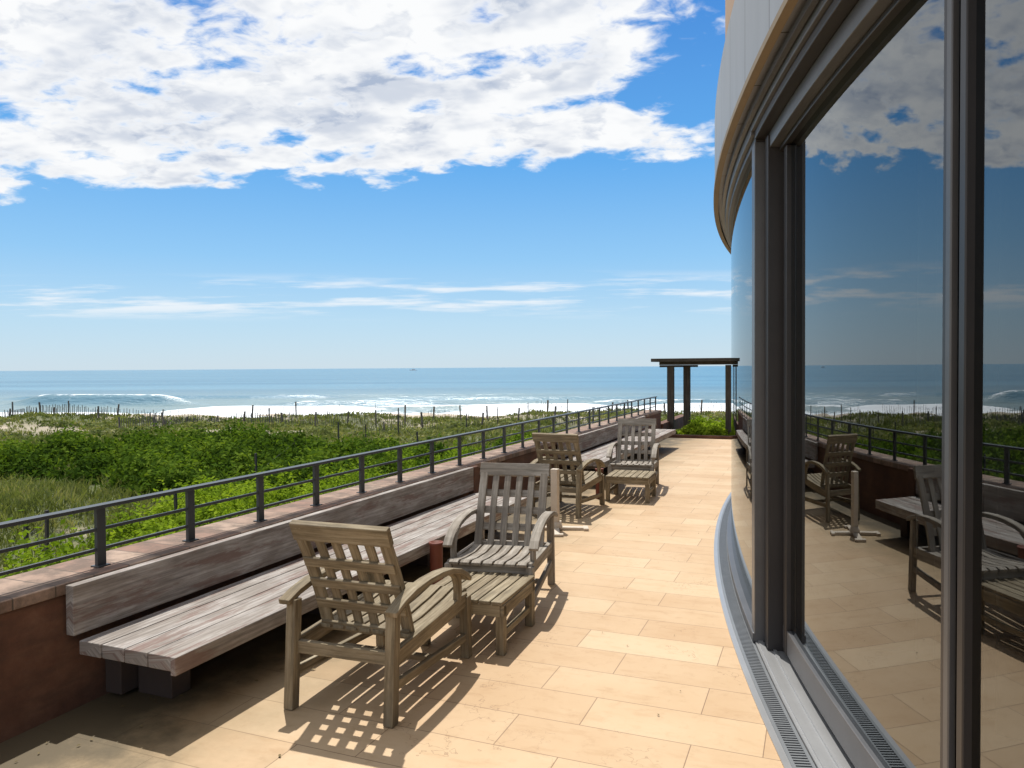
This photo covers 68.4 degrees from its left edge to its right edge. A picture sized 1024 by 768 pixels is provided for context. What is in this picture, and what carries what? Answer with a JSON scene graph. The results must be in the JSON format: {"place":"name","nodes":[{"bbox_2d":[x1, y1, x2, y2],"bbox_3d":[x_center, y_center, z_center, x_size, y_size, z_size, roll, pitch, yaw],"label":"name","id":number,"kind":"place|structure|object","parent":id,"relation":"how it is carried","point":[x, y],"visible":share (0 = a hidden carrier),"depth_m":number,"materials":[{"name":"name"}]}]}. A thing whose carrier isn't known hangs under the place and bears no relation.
{"place":"outdoors","nodes":[
{"label":"outdoors","id":0,"kind":"place"},
{"bbox_2d":[0,366,724,417],"bbox_3d":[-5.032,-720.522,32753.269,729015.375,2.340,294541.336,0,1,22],"label":"ocean water","id":1,"kind":"structure","parent":0,"point":[230,392],"depth_m":230.82,"materials":[{"name":"blue liquid"}]},
{"bbox_2d":[0,407,724,578],"bbox_3d":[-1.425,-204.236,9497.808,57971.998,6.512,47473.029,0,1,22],"label":"dune ground","id":2,"kind":"structure","parent":0,"point":[39,429],"depth_m":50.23,"materials":[{"name":"green plant"}]},
{"bbox_2d":[2,402,381,420],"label":"sand fence","id":3,"kind":"object","parent":2,"relation":"on","point":[199,411],"visible":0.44,"depth_m":59.61,"materials":[{"name":"brown wood"}]},
{"bbox_2d":[118,412,333,427],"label":"sand fence","id":4,"kind":"object","parent":2,"relation":"on","point":[281,420],"visible":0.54,"depth_m":50.50,"materials":[{"name":"brown wood"}]},
{"bbox_2d":[4,401,502,425],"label":"sand fence","id":5,"kind":"object","parent":2,"relation":"on","point":[244,416],"visible":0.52,"depth_m":56.22,"materials":[{"name":"brown wood"}]},
{"bbox_2d":[0,433,532,578],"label":"bright shrubs","id":6,"kind":"object","parent":2,"relation":"on","point":[161,523],"visible":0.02,"depth_m":14.70,"materials":[{"name":"green plant"}]},
{"bbox_2d":[0,416,577,504],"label":"dune shrubs","id":7,"kind":"object","parent":2,"relation":"on","point":[144,460],"visible":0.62,"depth_m":26.37,"materials":[{"name":"green plant"}]},
{"bbox_2d":[23,399,567,560],"bbox_3d":[-5.651,2.621,33.110,7.966,2.186,41.705,0,1,16],"label":"wire fence","id":8,"kind":"object","parent":2,"relation":"on","point":[46,522],"visible":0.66,"depth_m":15.06,"materials":[{"name":"black metal"}]},
{"bbox_2d":[0,409,724,446],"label":"scrub","id":9,"kind":"object","parent":2,"relation":"on","point":[446,423],"visible":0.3,"depth_m":48.34,"materials":[{"name":"green plant"}]},
{"bbox_2d":[363,406,605,432],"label":"sand fence","id":10,"kind":"object","parent":2,"relation":"on","point":[422,423],"visible":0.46,"depth_m":47.58,"materials":[{"name":"brown wood"}]},
{"bbox_2d":[518,400,724,414],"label":"sand fence","id":11,"kind":"object","parent":2,"relation":"on","point":[664,409],"visible":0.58,"depth_m":58.15,"materials":[{"name":"brown wood"}]},
{"bbox_2d":[0,0,730,370],"label":"sky","id":12,"kind":"structure","parent":0,"point":[185,184],"materials":[{"name":"blue"}]},
{"bbox_2d":[0,438,816,767],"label":"terrace paving","id":13,"kind":"structure","parent":0,"point":[614,650],"depth_m":3.73,"materials":[{"name":"beige tile"}]},
{"bbox_2d":[66,467,526,698],"bbox_3d":[-0.949,1.185,5.408,0.663,0.605,4.380,0,1,22],"label":"wooden bench","id":14,"kind":"object","parent":13,"relation":"on","point":[162,653],"visible":0.7,"depth_m":4.00,"materials":[{"name":"grey wood"}]},
{"bbox_2d":[0,413,660,742],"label":"parapet wall","id":15,"kind":"structure","parent":13,"relation":"on","point":[48,671],"depth_m":3.46,"materials":[{"name":"orange paint"}]},
{"bbox_2d":[0,410,661,613],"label":"brick coping","id":16,"kind":"object","parent":15,"relation":"on","point":[22,590],"visible":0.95,"depth_m":4.49,"materials":[{"name":"beige stone"}]},
{"bbox_2d":[0,396,656,575],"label":"metal railing","id":17,"kind":"object","parent":16,"relation":"on","point":[99,531],"visible":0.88,"depth_m":4.84,"materials":[{"name":"grey metal"}]},
{"bbox_2d":[15,512,680,761],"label":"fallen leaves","id":18,"kind":"object","parent":13,"relation":"on","point":[237,681],"visible":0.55,"depth_m":3.69,"materials":[{"name":"brown plant"}]},
{"bbox_2d":[278,520,471,727],"bbox_3d":[-0.646,1.075,3.864,0.628,0.890,0.924,0,1,20],"label":"teak lounge chair","id":19,"kind":"object","parent":13,"relation":"on","point":[415,615],"visible":1,"depth_m":3.57,"materials":[{"name":"brown wood"}]},
{"bbox_2d":[429,540,442,584],"bbox_3d":[-0.537,1.301,5.352,0.104,0.365,0.104,0,1,22],"label":"terracotta ash can","id":20,"kind":"object","parent":13,"relation":"on","point":[436,554],"visible":0.66,"depth_m":5.31,"materials":[{"name":"red ceramic"}]},
{"bbox_2d":[423,571,534,655],"bbox_3d":[-0.196,1.349,4.514,0.520,0.303,0.580,0,1,20],"label":"teak footstool","id":21,"kind":"object","parent":13,"relation":"on","point":[499,596],"visible":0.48,"depth_m":4.41,"materials":[{"name":"brown wood"}]},
{"bbox_2d":[443,463,557,599],"bbox_3d":[-0.061,1.041,5.188,0.628,0.890,0.924,0,1,12],"label":"teak lounge chair","id":22,"kind":"object","parent":13,"relation":"on","point":[481,553],"visible":0.95,"depth_m":5.40,"materials":[{"name":"grey wood"}]},
{"bbox_2d":[545,468,588,536],"bbox_3d":[0.423,1.132,7.409,0.555,0.598,0.555,-2,2,-43],"label":"umbrella stand","id":23,"kind":"object","parent":13,"relation":"on","point":[555,505],"visible":0.59,"depth_m":7.37,"materials":[{"name":"white metal"}]},
{"bbox_2d":[530,433,604,517],"bbox_3d":[0.634,0.964,8.479,0.628,0.890,0.924,0,1,24],"label":"teak lounge chair","id":24,"kind":"object","parent":13,"relation":"on","point":[580,479],"visible":0.76,"depth_m":8.19,"materials":[{"name":"wood"}]},
{"bbox_2d":[595,468,603,498],"bbox_3d":[1.061,1.206,9.149,0.104,0.365,0.104,0,1,22],"label":"terracotta ash can","id":25,"kind":"object","parent":13,"relation":"on","point":[597,486],"visible":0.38,"depth_m":9.11,"materials":[{"name":"brown ceramic"}]},
{"bbox_2d":[557,416,675,470],"bbox_3d":[1.921,1.007,12.513,0.663,0.605,5.410,0,1,22],"label":"wooden bench","id":26,"kind":"object","parent":13,"relation":"on","point":[590,439],"visible":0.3,"depth_m":11.58,"materials":[{"name":"grey wood"}]},
{"bbox_2d":[605,470,655,502],"bbox_3d":[1.444,1.235,9.135,0.520,0.303,0.580,0,1,19],"label":"teak footstool","id":27,"kind":"object","parent":13,"relation":"on","point":[645,478],"visible":1,"depth_m":8.95,"materials":[{"name":"wood"}]},
{"bbox_2d":[606,418,660,493],"bbox_3d":[1.604,0.925,9.902,0.628,0.890,0.924,0,1,15],"label":"teak lounge chair","id":28,"kind":"object","parent":13,"relation":"on","point":[638,464],"visible":0.96,"depth_m":10.13,"materials":[{"name":"grey wood"}]},
{"bbox_2d":[661,414,730,439],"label":"planter wall","id":29,"kind":"structure","parent":13,"relation":"on","point":[665,424],"depth_m":16.91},
{"bbox_2d":[676,415,730,435],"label":"planter plants","id":30,"kind":"object","parent":29,"relation":"in","point":[703,426],"visible":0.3,"depth_m":17.51,"materials":[{"name":"green plant"}]},
{"bbox_2d":[714,493,815,767],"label":"drain grille","id":31,"kind":"object","parent":13,"relation":"in","point":[790,748],"visible":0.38,"depth_m":3.94,"materials":[{"name":"metal"}]},
{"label":"planter soil","id":32,"kind":"structure","parent":0,"visible":0},
{"bbox_2d":[651,358,730,433],"bbox_3d":[4.432,1.038,17.654,2.200,3.280,0.800,0,1,22],"label":"wooden pergola","id":33,"kind":"object","parent":32,"relation":"on","point":[686,364],"visible":0.55,"depth_m":17.71,"materials":[{"name":"brown wood"}]},
{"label":"interior walls","id":34,"kind":"object","parent":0,"visible":0},
{"bbox_3d":[7.281,-1.838,4.607,11.144,0.630,21.251,0,1,22],"label":"ceiling","id":35,"kind":"object","parent":34,"relation":"on","visible":0},
{"bbox_2d":[725,0,734,38],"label":"storey","id":36,"kind":"object","parent":35,"relation":"on","point":[729,4],"depth_m":5.86,"materials":[{"name":"beige paint"}]},
{"bbox_2d":[715,0,806,237],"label":"fascia","id":37,"kind":"structure","parent":35,"relation":"attached to","point":[750,22],"depth_m":4.08,"materials":[{"name":"grey metal"}]},
{"bbox_2d":[714,0,818,253],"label":"ochre drip trim","id":38,"kind":"structure","parent":35,"relation":"attached to","point":[784,12],"depth_m":3.71,"materials":[{"name":"beige paint"}]},
{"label":"interior floor","id":39,"kind":"structure","parent":0,"visible":0},
{"bbox_2d":[755,640,854,767],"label":"sill track","id":40,"kind":"structure","parent":39,"relation":"on","point":[823,746],"depth_m":3.41,"materials":[{"name":"metal"}]},
{"bbox_2d":[725,0,976,767],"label":"window frames","id":41,"kind":"structure","parent":39,"relation":"on","point":[834,41],"depth_m":3.00,"materials":[{"name":"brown metal"}]},
{"bbox_2d":[731,0,1023,767],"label":"glass","id":42,"kind":"object","parent":41,"relation":"attached to","point":[867,145],"visible":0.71,"depth_m":2.54,"materials":[{"name":"clear glass"}]}
]}

